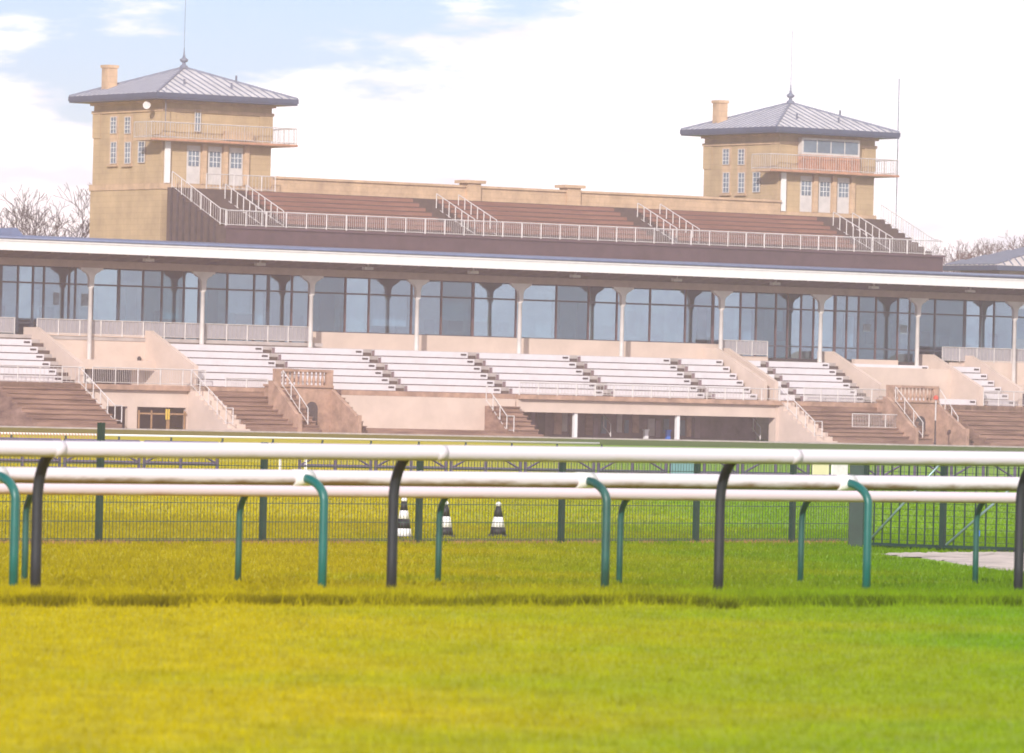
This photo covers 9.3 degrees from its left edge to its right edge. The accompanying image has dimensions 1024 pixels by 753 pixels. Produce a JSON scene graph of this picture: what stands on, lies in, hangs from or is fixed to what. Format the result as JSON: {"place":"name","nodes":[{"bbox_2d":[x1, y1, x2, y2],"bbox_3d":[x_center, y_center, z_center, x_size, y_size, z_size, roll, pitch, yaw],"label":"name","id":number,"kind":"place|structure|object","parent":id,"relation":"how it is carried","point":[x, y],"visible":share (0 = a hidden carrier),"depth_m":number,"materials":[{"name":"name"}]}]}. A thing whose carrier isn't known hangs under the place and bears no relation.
{"place":"outdoors","nodes":[
{"label":"outdoors","id":0,"kind":"place"},
{"bbox_2d":[0,538,847,544],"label":"dead grass","id":1,"kind":"structure","parent":0,"point":[338,541],"depth_m":83.25,"materials":[{"name":"plant"}]},
{"bbox_2d":[0,457,1015,539],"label":"fence foot grass","id":2,"kind":"structure","parent":0,"point":[592,518],"depth_m":111.67,"materials":[{"name":"plant"}]},
{"bbox_2d":[0,428,1023,752],"bbox_3d":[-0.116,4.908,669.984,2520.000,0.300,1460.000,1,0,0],"label":"grass field","id":3,"kind":"structure","parent":0,"point":[636,744],"depth_m":39.31,"materials":[{"name":"plant"}]},
{"bbox_2d":[0,437,61,466],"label":"crowd barrier","id":4,"kind":"object","parent":3,"relation":"on","point":[55,460],"visible":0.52,"depth_m":161.16,"materials":[{"name":"grey metal"}]},
{"bbox_2d":[0,203,62,236],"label":"bare tree","id":5,"kind":"object","parent":3,"relation":"on","point":[23,221],"visible":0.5,"depth_m":429.52,"materials":[{"name":"brown plant"}]},
{"bbox_2d":[0,193,64,235],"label":"bare tree","id":6,"kind":"object","parent":3,"relation":"on","point":[7,212],"visible":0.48,"depth_m":436.37,"materials":[{"name":"brown plant"}]},
{"bbox_2d":[0,182,90,237],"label":"bare tree","id":7,"kind":"object","parent":3,"relation":"on","point":[75,204],"visible":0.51,"depth_m":428.30,"materials":[{"name":"brown plant"}]},
{"bbox_2d":[33,209,89,237],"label":"bare tree","id":8,"kind":"object","parent":3,"relation":"on","point":[71,234],"visible":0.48,"depth_m":422.81,"materials":[{"name":"brown plant"}]},
{"bbox_2d":[63,439,140,467],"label":"crowd barrier","id":9,"kind":"object","parent":3,"relation":"on","point":[138,461],"visible":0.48,"depth_m":162.09,"materials":[{"name":"grey metal"}]},
{"bbox_2d":[142,440,217,468],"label":"crowd barrier","id":10,"kind":"object","parent":3,"relation":"on","point":[181,462],"visible":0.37,"depth_m":163.23,"materials":[{"name":"grey metal"}]},
{"bbox_2d":[68,0,298,427],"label":"tower","id":11,"kind":"structure","parent":3,"relation":"on","point":[184,121],"depth_m":414.66,"materials":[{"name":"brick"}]},
{"bbox_2d":[186,145,200,183],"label":"door","id":12,"kind":"structure","parent":11,"relation":"in","point":[193,152],"depth_m":413.08,"materials":[{"name":"white paint"}]},
{"bbox_2d":[207,146,221,184],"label":"door","id":13,"kind":"structure","parent":11,"relation":"in","point":[214,153],"depth_m":413.99,"materials":[{"name":"white paint"}]},
{"bbox_2d":[229,147,242,185],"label":"door","id":14,"kind":"structure","parent":11,"relation":"in","point":[235,154],"depth_m":415.00,"materials":[{"name":"white paint"}]},
{"bbox_2d":[0,432,602,446],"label":"paddock rail","id":15,"kind":"object","parent":3,"relation":"on","point":[11,434],"visible":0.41,"depth_m":205.51,"materials":[{"name":"white paint"}]},
{"bbox_2d":[398,498,411,537],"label":"marker cone","id":16,"kind":"object","parent":3,"relation":"on","point":[403,512],"visible":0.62,"depth_m":86.53,"materials":[{"name":"plastic"}]},
{"bbox_2d":[0,422,849,542],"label":"fence","id":17,"kind":"object","parent":3,"relation":"on","point":[418,504],"visible":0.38,"depth_m":83.55,"materials":[{"name":"green metal"}]},
{"bbox_2d":[488,502,506,536],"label":"marker cone","id":18,"kind":"object","parent":3,"relation":"on","point":[497,527],"visible":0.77,"depth_m":89.13,"materials":[{"name":"plastic"}]},
{"bbox_2d":[0,483,1015,583],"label":"running rail","id":19,"kind":"object","parent":3,"relation":"on","point":[627,495],"visible":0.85,"depth_m":61.41,"materials":[{"name":"white plastic"}]},
{"bbox_2d":[0,467,1019,588],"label":"running rail","id":20,"kind":"object","parent":3,"relation":"on","point":[317,480],"visible":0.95,"depth_m":58.30,"materials":[{"name":"white plastic"}]},
{"bbox_2d":[0,591,1022,607],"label":"grass edge","id":21,"kind":"object","parent":3,"relation":"attached to","point":[8,601],"depth_m":51.98,"materials":[{"name":"plant"}]},
{"bbox_2d":[0,176,1023,445],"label":"grandstand","id":22,"kind":"object","parent":3,"relation":"on","point":[488,292],"visible":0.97,"depth_m":412.18,"materials":[{"name":"white paint"}]},
{"bbox_2d":[0,353,43,360],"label":"bench","id":23,"kind":"object","parent":22,"relation":"on","point":[22,357],"visible":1,"depth_m":385.90,"materials":[{"name":"white paint"}]},
{"bbox_2d":[0,368,56,375],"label":"bench","id":24,"kind":"object","parent":22,"relation":"on","point":[28,371],"visible":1,"depth_m":384.35,"materials":[{"name":"white paint"}]},
{"bbox_2d":[0,375,61,382],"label":"bench","id":25,"kind":"object","parent":22,"relation":"on","point":[23,377],"visible":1,"depth_m":383.54,"materials":[{"name":"white paint"}]},
{"bbox_2d":[0,365,84,382],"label":"railing","id":26,"kind":"object","parent":22,"relation":"on","point":[31,366],"visible":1,"depth_m":382.76,"materials":[{"name":"metal"}]},
{"bbox_2d":[92,367,205,385],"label":"railing","id":27,"kind":"object","parent":22,"relation":"on","point":[160,374],"visible":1,"depth_m":386.95,"materials":[{"name":"metal"}]},
{"bbox_2d":[37,318,307,341],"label":"railing","id":28,"kind":"object","parent":22,"relation":"on","point":[192,330],"visible":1,"depth_m":396.07,"materials":[{"name":"metal"}]},
{"bbox_2d":[171,171,226,225],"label":"stair railing","id":29,"kind":"object","parent":22,"relation":"on","point":[191,200],"visible":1,"depth_m":408.21,"materials":[{"name":"metal"}]},
{"bbox_2d":[171,344,262,352],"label":"bench","id":30,"kind":"object","parent":22,"relation":"on","point":[218,348],"visible":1,"depth_m":395.67,"materials":[{"name":"white paint"}]},
{"bbox_2d":[180,351,268,359],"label":"bench","id":31,"kind":"object","parent":22,"relation":"on","point":[228,355],"visible":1,"depth_m":395.05,"materials":[{"name":"white paint"}]},
{"bbox_2d":[189,358,275,366],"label":"bench","id":32,"kind":"object","parent":22,"relation":"on","point":[232,362],"visible":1,"depth_m":394.47,"materials":[{"name":"white paint"}]},
{"bbox_2d":[198,366,281,373],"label":"bench","id":33,"kind":"object","parent":22,"relation":"on","point":[242,370],"visible":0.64,"depth_m":393.67,"materials":[{"name":"white paint"}]},
{"bbox_2d":[206,173,275,191],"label":"railing","id":34,"kind":"object","parent":22,"relation":"on","point":[242,181],"visible":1,"depth_m":413.98,"materials":[{"name":"metal"}]},
{"bbox_2d":[198,373,286,381],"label":"bench","id":35,"kind":"object","parent":22,"relation":"on","point":[216,376],"visible":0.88,"depth_m":392.69,"materials":[{"name":"white paint"}]},
{"bbox_2d":[198,380,294,387],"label":"bench","id":36,"kind":"object","parent":22,"relation":"on","point":[215,383],"visible":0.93,"depth_m":391.68,"materials":[{"name":"white paint"}]},
{"bbox_2d":[272,347,362,355],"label":"bench","id":37,"kind":"object","parent":22,"relation":"on","point":[316,351],"visible":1,"depth_m":399.81,"materials":[{"name":"white paint"}]},
{"bbox_2d":[278,354,369,362],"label":"bench","id":38,"kind":"object","parent":22,"relation":"on","point":[321,358],"visible":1,"depth_m":399.14,"materials":[{"name":"white paint"}]},
{"bbox_2d":[245,191,412,201],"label":"gallery bench","id":39,"kind":"object","parent":22,"relation":"on","point":[333,196],"visible":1,"depth_m":416.71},
{"bbox_2d":[284,361,375,369],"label":"bench","id":40,"kind":"object","parent":22,"relation":"on","point":[330,365],"visible":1,"depth_m":398.48,"materials":[{"name":"white paint"}]},
{"bbox_2d":[251,196,418,206],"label":"gallery bench","id":41,"kind":"object","parent":22,"relation":"on","point":[340,201],"visible":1,"depth_m":416.10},
{"bbox_2d":[291,368,382,376],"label":"bench","id":42,"kind":"object","parent":22,"relation":"on","point":[361,373],"visible":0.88,"depth_m":398.49,"materials":[{"name":"white paint"}]},
{"bbox_2d":[257,201,425,211],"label":"gallery bench","id":43,"kind":"object","parent":22,"relation":"on","point":[346,206],"visible":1,"depth_m":415.41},
{"bbox_2d":[298,375,388,383],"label":"bench","id":44,"kind":"object","parent":22,"relation":"on","point":[362,380],"visible":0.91,"depth_m":397.78,"materials":[{"name":"white paint"}]},
{"bbox_2d":[263,206,431,215],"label":"gallery bench","id":45,"kind":"object","parent":22,"relation":"on","point":[352,211],"visible":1,"depth_m":414.76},
{"bbox_2d":[306,383,395,390],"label":"bench","id":46,"kind":"object","parent":22,"relation":"on","point":[368,387],"visible":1,"depth_m":397.15,"materials":[{"name":"white paint"}]},
{"bbox_2d":[272,210,437,220],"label":"gallery bench","id":47,"kind":"object","parent":22,"relation":"on","point":[354,216],"visible":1,"depth_m":414.06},
{"bbox_2d":[276,215,443,225],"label":"gallery bench","id":48,"kind":"object","parent":22,"relation":"on","point":[368,220],"visible":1,"depth_m":413.58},
{"bbox_2d":[282,220,450,230],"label":"gallery bench","id":49,"kind":"object","parent":22,"relation":"on","point":[358,225],"visible":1,"depth_m":412.61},
{"bbox_2d":[371,350,467,358],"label":"bench","id":50,"kind":"object","parent":22,"relation":"on","point":[421,354],"visible":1,"depth_m":404.17,"materials":[{"name":"white paint"}]},
{"bbox_2d":[378,357,473,365],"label":"bench","id":51,"kind":"object","parent":22,"relation":"on","point":[426,361],"visible":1,"depth_m":403.52,"materials":[{"name":"white paint"}]},
{"bbox_2d":[384,364,480,372],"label":"bench","id":52,"kind":"object","parent":22,"relation":"on","point":[432,368],"visible":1,"depth_m":402.87,"materials":[{"name":"white paint"}]},
{"bbox_2d":[391,371,487,379],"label":"bench","id":53,"kind":"object","parent":22,"relation":"on","point":[437,375],"visible":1,"depth_m":402.21,"materials":[{"name":"white paint"}]},
{"bbox_2d":[397,378,493,386],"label":"bench","id":54,"kind":"object","parent":22,"relation":"on","point":[443,382],"visible":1,"depth_m":401.57,"materials":[{"name":"white paint"}]},
{"bbox_2d":[404,385,500,393],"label":"bench","id":55,"kind":"object","parent":22,"relation":"on","point":[448,389],"visible":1,"depth_m":400.86,"materials":[{"name":"white paint"}]},
{"bbox_2d":[476,353,569,361],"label":"bench","id":56,"kind":"object","parent":22,"relation":"on","point":[524,357],"visible":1,"depth_m":408.67,"materials":[{"name":"white paint"}]},
{"bbox_2d":[435,200,613,210],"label":"gallery bench","id":57,"kind":"object","parent":22,"relation":"on","point":[535,206],"visible":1,"depth_m":425.66,"materials":[{"name":"wood"}]},
{"bbox_2d":[482,360,575,368],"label":"bench","id":58,"kind":"object","parent":22,"relation":"on","point":[533,364],"visible":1,"depth_m":408.00,"materials":[{"name":"white paint"}]},
{"bbox_2d":[443,205,620,215],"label":"gallery bench","id":59,"kind":"object","parent":22,"relation":"on","point":[542,210],"visible":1,"depth_m":425.02,"materials":[{"name":"wood"}]},
{"bbox_2d":[489,367,582,375],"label":"bench","id":60,"kind":"object","parent":22,"relation":"on","point":[540,371],"visible":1,"depth_m":407.36,"materials":[{"name":"white paint"}]},
{"bbox_2d":[447,209,626,220],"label":"gallery bench","id":61,"kind":"object","parent":22,"relation":"on","point":[544,215],"visible":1,"depth_m":424.27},
{"bbox_2d":[496,374,589,382],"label":"bench","id":62,"kind":"object","parent":22,"relation":"on","point":[547,378],"visible":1,"depth_m":406.73,"materials":[{"name":"white paint"}]},
{"bbox_2d":[454,214,633,224],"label":"gallery bench","id":63,"kind":"object","parent":22,"relation":"on","point":[552,219],"visible":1,"depth_m":423.73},
{"bbox_2d":[502,381,595,389],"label":"bench","id":64,"kind":"object","parent":22,"relation":"on","point":[514,384],"visible":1,"depth_m":405.92,"materials":[{"name":"white paint"}]},
{"bbox_2d":[460,219,639,229],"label":"gallery bench","id":65,"kind":"object","parent":22,"relation":"on","point":[553,223],"visible":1,"depth_m":422.99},
{"bbox_2d":[509,388,602,395],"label":"bench","id":66,"kind":"object","parent":22,"relation":"on","point":[513,390],"visible":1,"depth_m":405.29,"materials":[{"name":"white paint"}]},
{"bbox_2d":[469,224,645,234],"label":"gallery bench","id":67,"kind":"object","parent":22,"relation":"on","point":[562,229],"visible":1,"depth_m":422.21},
{"bbox_2d":[473,228,652,238],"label":"gallery bench","id":68,"kind":"object","parent":22,"relation":"on","point":[571,233],"visible":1,"depth_m":421.62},
{"bbox_2d":[225,210,942,254],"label":"railing","id":69,"kind":"object","parent":22,"relation":"on","point":[503,223],"visible":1,"depth_m":420.84,"materials":[{"name":"metal"}]},
{"bbox_2d":[577,356,669,364],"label":"bench","id":70,"kind":"object","parent":22,"relation":"on","point":[630,360],"visible":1,"depth_m":413.18,"materials":[{"name":"white paint"}]},
{"bbox_2d":[584,363,676,370],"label":"bench","id":71,"kind":"object","parent":22,"relation":"on","point":[619,366],"visible":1,"depth_m":412.52,"materials":[{"name":"white paint"}]},
{"bbox_2d":[591,370,683,377],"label":"bench","id":72,"kind":"object","parent":22,"relation":"on","point":[629,373],"visible":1,"depth_m":411.87,"materials":[{"name":"white paint"}]},
{"bbox_2d":[598,376,690,384],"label":"bench","id":73,"kind":"object","parent":22,"relation":"on","point":[638,380],"visible":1,"depth_m":411.23,"materials":[{"name":"white paint"}]},
{"bbox_2d":[519,382,780,400],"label":"railing","id":74,"kind":"object","parent":22,"relation":"on","point":[688,396],"visible":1,"depth_m":407.71,"materials":[{"name":"metal"}]},
{"bbox_2d":[604,383,697,391],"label":"bench","id":75,"kind":"object","parent":22,"relation":"on","point":[645,388],"visible":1,"depth_m":410.53,"materials":[{"name":"white paint"}]},
{"bbox_2d":[611,390,703,398],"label":"bench","id":76,"kind":"object","parent":22,"relation":"on","point":[658,394],"visible":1,"depth_m":409.91,"materials":[{"name":"white paint"}]},
{"bbox_2d":[685,365,729,372],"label":"bench","id":77,"kind":"object","parent":22,"relation":"on","point":[714,369],"visible":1,"depth_m":416.05,"materials":[{"name":"white paint"}]},
{"bbox_2d":[691,372,736,379],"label":"bench","id":78,"kind":"object","parent":22,"relation":"on","point":[725,376],"visible":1,"depth_m":415.37,"materials":[{"name":"white paint"}]},
{"bbox_2d":[698,379,742,386],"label":"bench","id":79,"kind":"object","parent":22,"relation":"on","point":[712,382],"visible":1,"depth_m":414.68,"materials":[{"name":"white paint"}]},
{"bbox_2d":[635,209,816,219],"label":"gallery bench","id":80,"kind":"object","parent":22,"relation":"on","point":[733,214],"visible":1,"depth_m":435.09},
{"bbox_2d":[643,214,823,224],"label":"gallery bench","id":81,"kind":"object","parent":22,"relation":"on","point":[744,219],"visible":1,"depth_m":434.48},
{"bbox_2d":[648,218,829,228],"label":"gallery bench","id":82,"kind":"object","parent":22,"relation":"on","point":[745,224],"visible":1,"depth_m":433.76,"materials":[{"name":"wood"}]},
{"bbox_2d":[654,223,836,233],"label":"gallery bench","id":83,"kind":"object","parent":22,"relation":"on","point":[756,228],"visible":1,"depth_m":433.21,"materials":[{"name":"wood"}]},
{"bbox_2d":[723,340,767,355],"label":"railing","id":84,"kind":"object","parent":22,"relation":"on","point":[741,347],"visible":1,"depth_m":421.08,"materials":[{"name":"metal"}]},
{"bbox_2d":[664,228,842,238],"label":"gallery bench","id":85,"kind":"object","parent":22,"relation":"on","point":[756,232],"visible":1,"depth_m":432.51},
{"bbox_2d":[667,232,848,242],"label":"gallery bench","id":86,"kind":"object","parent":22,"relation":"on","point":[766,237],"visible":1,"depth_m":431.84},
{"bbox_2d":[674,237,856,247],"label":"gallery bench","id":87,"kind":"object","parent":22,"relation":"on","point":[766,242],"visible":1,"depth_m":431.05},
{"bbox_2d":[765,361,828,368],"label":"bench","id":88,"kind":"object","parent":22,"relation":"on","point":[779,364],"visible":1,"depth_m":421.14,"materials":[{"name":"white paint"}]},
{"bbox_2d":[772,368,835,375],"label":"bench","id":89,"kind":"object","parent":22,"relation":"on","point":[794,371],"visible":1,"depth_m":420.50,"materials":[{"name":"white paint"}]},
{"bbox_2d":[779,375,842,382],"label":"bench","id":90,"kind":"object","parent":22,"relation":"on","point":[809,378],"visible":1,"depth_m":419.86,"materials":[{"name":"white paint"}]},
{"bbox_2d":[786,382,849,388],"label":"bench","id":91,"kind":"object","parent":22,"relation":"on","point":[814,384],"visible":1,"depth_m":419.17,"materials":[{"name":"white paint"}]},
{"bbox_2d":[793,388,856,395],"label":"bench","id":92,"kind":"object","parent":22,"relation":"on","point":[798,391],"visible":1,"depth_m":418.48,"materials":[{"name":"white paint"}]},
{"bbox_2d":[803,387,885,402],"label":"railing","id":93,"kind":"object","parent":22,"relation":"on","point":[837,400],"visible":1,"depth_m":417.16,"materials":[{"name":"white paint"}]},
{"bbox_2d":[942,346,1023,363],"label":"railing","id":94,"kind":"object","parent":22,"relation":"on","point":[959,354],"visible":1,"depth_m":432.34,"materials":[{"name":"white paint"}]},
{"bbox_2d":[0,440,1023,593],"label":"running rail","id":95,"kind":"object","parent":3,"relation":"on","point":[46,451],"visible":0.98,"depth_m":54.25,"materials":[{"name":"white plastic"}]},
{"bbox_2d":[0,426,1023,447],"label":"kerb","id":96,"kind":"structure","parent":3,"relation":"on","point":[506,436],"depth_m":384.56,"materials":[{"name":"concrete"}]},
{"bbox_2d":[0,582,1023,608],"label":"grass tuft","id":97,"kind":"object","parent":3,"relation":"on","point":[771,592],"visible":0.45,"depth_m":53.34,"materials":[{"name":"plant"}]},
{"bbox_2d":[7,590,1023,609],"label":"grass clump","id":98,"kind":"object","parent":3,"relation":"on","point":[110,602],"visible":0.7,"depth_m":52.01,"materials":[{"name":"plant"}]},
{"bbox_2d":[680,30,899,439],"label":"tower","id":99,"kind":"structure","parent":3,"relation":"on","point":[797,159],"depth_m":442.69,"materials":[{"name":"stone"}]},
{"bbox_2d":[800,176,811,211],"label":"door","id":100,"kind":"structure","parent":99,"relation":"in","point":[805,181],"depth_m":441.33,"materials":[{"name":"white paint"}]},
{"bbox_2d":[818,177,830,212],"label":"door","id":101,"kind":"structure","parent":99,"relation":"in","point":[824,182],"depth_m":442.31,"materials":[{"name":"white paint"}]},
{"bbox_2d":[837,178,849,213],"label":"door","id":102,"kind":"structure","parent":99,"relation":"in","point":[843,183],"depth_m":443.17,"materials":[{"name":"white paint"}]},
{"bbox_2d":[848,465,863,546],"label":"gate post","id":103,"kind":"object","parent":3,"relation":"on","point":[855,526],"visible":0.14,"depth_m":87.89,"materials":[{"name":"green metal"}]},
{"bbox_2d":[862,465,941,550],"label":"gate leaf","id":104,"kind":"object","parent":3,"relation":"on","point":[867,473],"visible":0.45,"depth_m":86.98,"materials":[{"name":"green metal"}]},
{"bbox_2d":[940,466,1019,551],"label":"gate leaf","id":105,"kind":"object","parent":3,"relation":"on","point":[943,541],"visible":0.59,"depth_m":86.30,"materials":[{"name":"green metal"}]},
{"bbox_2d":[0,509,1023,599],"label":"verge grass","id":106,"kind":"structure","parent":0,"point":[540,579],"depth_m":72.91,"materials":[{"name":"plant"}]},
{"bbox_2d":[0,427,1023,451],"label":"lawn","id":107,"kind":"structure","parent":0,"point":[663,443],"depth_m":360.33,"materials":[{"name":"plant"}]},
{"bbox_2d":[0,0,1023,398],"label":"sky","id":108,"kind":"structure","parent":0,"point":[597,95],"materials":[{"name":"white"}]},
{"bbox_2d":[882,551,1013,570],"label":"sand path","id":109,"kind":"structure","parent":0,"point":[998,560],"depth_m":81.14,"materials":[{"name":"sand"}]},
{"bbox_2d":[943,247,1023,348],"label":"pavilion","id":110,"kind":"structure","parent":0,"point":[1008,262],"depth_m":448.49,"materials":[{"name":"metal"}]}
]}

